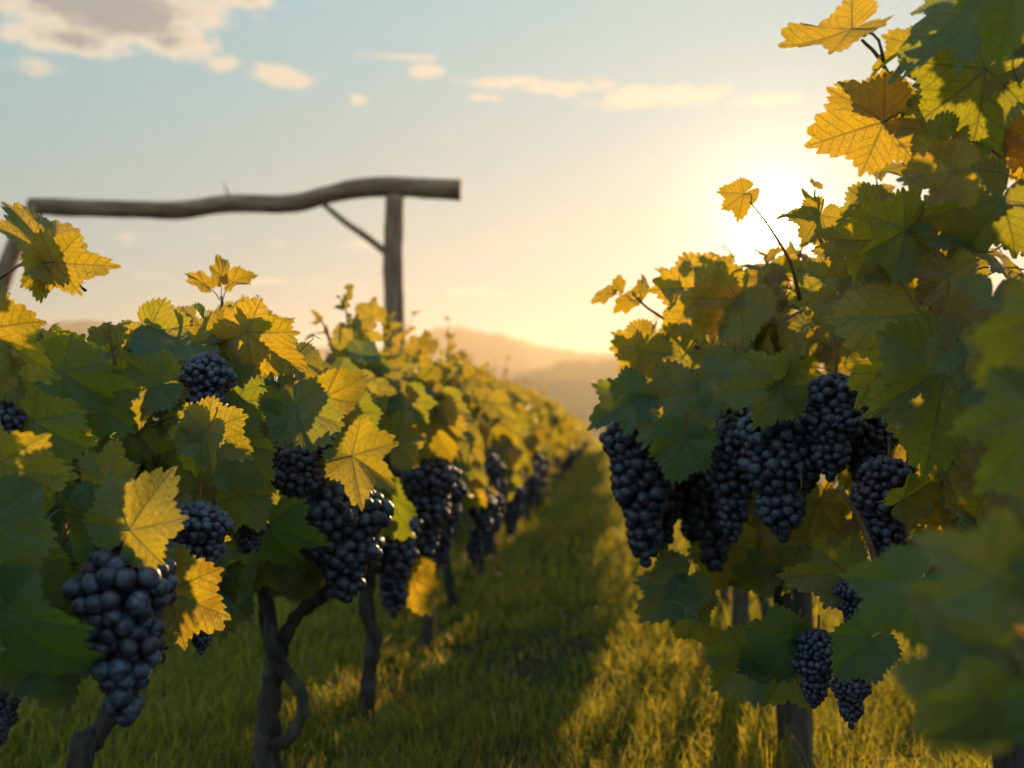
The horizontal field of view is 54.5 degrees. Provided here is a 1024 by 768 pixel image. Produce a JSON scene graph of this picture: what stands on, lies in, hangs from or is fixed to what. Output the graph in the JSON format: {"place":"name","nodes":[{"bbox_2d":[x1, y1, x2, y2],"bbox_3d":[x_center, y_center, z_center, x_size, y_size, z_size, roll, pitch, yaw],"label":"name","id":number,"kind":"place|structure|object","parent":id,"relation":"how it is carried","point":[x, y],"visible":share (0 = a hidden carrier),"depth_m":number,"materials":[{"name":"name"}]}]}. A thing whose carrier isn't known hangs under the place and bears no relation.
{"place":"outdoors","nodes":[
{"label":"outdoors","id":0,"kind":"place"},
{"bbox_2d":[40,320,617,378],"bbox_3d":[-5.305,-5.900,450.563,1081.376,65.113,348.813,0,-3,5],"label":"hills","id":1,"kind":"structure","parent":0,"point":[499,348],"depth_m":420.49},
{"bbox_2d":[153,376,605,437],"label":"hills","id":2,"kind":"structure","parent":0,"point":[580,398],"depth_m":191.12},
{"bbox_2d":[0,433,992,767],"bbox_3d":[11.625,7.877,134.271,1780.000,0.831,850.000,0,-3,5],"label":"ground","id":3,"kind":"structure","parent":0,"point":[540,675],"depth_m":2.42,"materials":[{"name":"green plant"}]},
{"bbox_2d":[0,201,294,767],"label":"grape vine","id":4,"kind":"object","parent":3,"relation":"on","point":[122,584],"visible":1,"depth_m":0.91,"materials":[{"name":"green plant"}]},
{"bbox_2d":[33,254,398,767],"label":"grape vine","id":5,"kind":"object","parent":3,"relation":"on","point":[311,514],"visible":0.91,"depth_m":1.36,"materials":[{"name":"green plant"}]},
{"bbox_2d":[0,176,461,349],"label":"wooden gateway","id":6,"kind":"object","parent":3,"relation":"on","point":[394,191],"visible":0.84,"depth_m":5.56,"materials":[{"name":"brown wood"}]},
{"bbox_2d":[270,284,477,716],"bbox_3d":[-0.333,0.266,2.119,0.497,0.958,0.793,0,-3,5],"label":"grape vine","id":7,"kind":"object","parent":3,"relation":"on","point":[429,422],"visible":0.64,"depth_m":2.06,"materials":[{"name":"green plant"}]},
{"bbox_2d":[382,311,524,648],"bbox_3d":[-0.249,0.281,2.871,0.533,1.020,0.788,0,-3,5],"label":"grape vine","id":8,"kind":"object","parent":3,"relation":"on","point":[477,527],"visible":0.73,"depth_m":2.69,"materials":[{"name":"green plant"}]},
{"bbox_2d":[440,350,530,609],"bbox_3d":[-0.182,0.339,3.531,0.530,0.968,0.792,0,-3,5],"label":"grape vine","id":9,"kind":"object","parent":3,"relation":"on","point":[504,428],"visible":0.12,"depth_m":3.36,"materials":[{"name":"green plant"}]},
{"bbox_2d":[456,358,543,579],"bbox_3d":[-0.127,0.363,4.175,0.521,0.964,0.804,0,-3,5],"label":"grape vine","id":10,"kind":"object","parent":3,"relation":"on","point":[532,441],"visible":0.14,"depth_m":4.18,"materials":[{"name":"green plant"}]},
{"bbox_2d":[485,356,556,560],"bbox_3d":[-0.067,0.379,4.819,0.546,1.008,0.820,0,-3,5],"label":"grape vine","id":11,"kind":"object","parent":3,"relation":"on","point":[547,447],"visible":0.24,"depth_m":4.78,"materials":[{"name":"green plant"}]},
{"bbox_2d":[504,371,552,542],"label":"grape vine","id":12,"kind":"object","parent":3,"relation":"on","point":[545,462],"visible":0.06,"depth_m":5.46,"materials":[{"name":"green plant"}]},
{"bbox_2d":[515,376,561,521],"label":"grape vine","id":13,"kind":"object","parent":3,"relation":"on","point":[548,403],"visible":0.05,"depth_m":6.67,"materials":[{"name":"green plant"}]},
{"bbox_2d":[517,391,562,525],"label":"grape vine","id":14,"kind":"object","parent":3,"relation":"on","point":[554,418],"visible":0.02,"depth_m":6.39,"materials":[{"name":"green plant"}]},
{"bbox_2d":[529,397,562,515],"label":"grape vine","id":15,"kind":"object","parent":3,"relation":"on","point":[555,466],"visible":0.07,"depth_m":7.41,"materials":[{"name":"green plant"}]},
{"bbox_2d":[538,402,570,508],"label":"grape vine","id":16,"kind":"object","parent":3,"relation":"on","point":[563,432],"visible":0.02,"depth_m":8.04,"materials":[{"name":"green plant"}]},
{"bbox_2d":[550,397,568,476],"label":"grape vine","id":17,"kind":"object","parent":3,"relation":"on","point":[561,465],"depth_m":8.75,"materials":[{"name":"green plant"}]},
{"bbox_2d":[544,398,575,496],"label":"grape vine","id":18,"kind":"object","parent":3,"relation":"on","point":[569,462],"visible":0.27,"depth_m":9.15,"materials":[{"name":"green plant"}]},
{"bbox_2d":[547,398,576,487],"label":"grape vine","id":19,"kind":"object","parent":3,"relation":"on","point":[573,419],"visible":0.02,"depth_m":10.66,"materials":[{"name":"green plant"}]},
{"bbox_2d":[556,412,576,482],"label":"grape vine","id":20,"kind":"object","parent":3,"relation":"on","point":[575,444],"depth_m":11.99,"materials":[{"name":"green plant"}]},
{"bbox_2d":[559,428,581,480],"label":"grape vine","id":21,"kind":"object","parent":3,"relation":"on","point":[576,437],"visible":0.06,"depth_m":12.39,"materials":[{"name":"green plant"}]},
{"bbox_2d":[562,427,581,477],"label":"grape vine","id":22,"kind":"object","parent":3,"relation":"on","point":[578,456],"visible":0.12,"depth_m":13.10,"materials":[{"name":"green plant"}]},
{"bbox_2d":[566,410,583,470],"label":"grape vine","id":23,"kind":"object","parent":3,"relation":"on","point":[581,438],"visible":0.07,"depth_m":15.76,"materials":[{"name":"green plant"}]},
{"bbox_2d":[576,413,585,451],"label":"grape vine","id":24,"kind":"object","parent":3,"relation":"on","point":[583,441],"visible":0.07,"depth_m":18.50,"materials":[{"name":"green plant"}]},
{"bbox_2d":[653,315,671,544],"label":"grape vine","id":25,"kind":"object","parent":3,"relation":"on","point":[655,318],"visible":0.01,"depth_m":5.22,"materials":[{"name":"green plant"}]},
{"bbox_2d":[685,327,729,609],"bbox_3d":[0.675,0.241,3.247,0.305,1.097,0.791,0,-3,5],"label":"grape vine","id":26,"kind":"object","parent":3,"relation":"on","point":[723,594],"depth_m":3.21,"materials":[{"name":"green plant"}]},
{"bbox_2d":[732,587,748,627],"bbox_3d":[0.584,0.357,2.564,0.050,0.851,0.050,0,-3,5],"label":"vine post","id":27,"kind":"object","parent":3,"relation":"on","point":[740,606],"visible":0.06,"depth_m":2.54,"materials":[{"name":"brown wood"}]},
{"bbox_2d":[587,176,939,754],"bbox_3d":[0.461,0.226,1.662,0.664,0.991,0.977,0,-3,5],"label":"grape vine","id":28,"kind":"object","parent":3,"relation":"on","point":[726,489],"visible":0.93,"depth_m":1.41,"materials":[{"name":"green plant"}]},
{"bbox_2d":[702,248,826,615],"bbox_3d":[0.634,0.236,2.546,0.268,1.077,0.786,0,-3,5],"label":"grape vine","id":29,"kind":"object","parent":3,"relation":"on","point":[765,607],"visible":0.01,"depth_m":2.52,"materials":[{"name":"green plant"}]},
{"bbox_2d":[792,356,812,767],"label":"vine post","id":30,"kind":"object","parent":3,"relation":"on","point":[803,725],"visible":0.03,"depth_m":1.70,"materials":[{"name":"brown wood"}]},
{"bbox_2d":[717,0,1023,767],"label":"grape vine","id":31,"kind":"object","parent":3,"relation":"on","point":[923,396],"visible":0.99,"depth_m":0.93,"materials":[{"name":"green plant"}]},
{"bbox_2d":[0,0,1023,352],"label":"sky","id":32,"kind":"structure","parent":0,"point":[589,143],"materials":[{"name":"blue"}]},
{"bbox_2d":[495,358,823,382],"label":"hills","id":33,"kind":"structure","parent":0,"point":[593,371],"depth_m":277.58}
]}

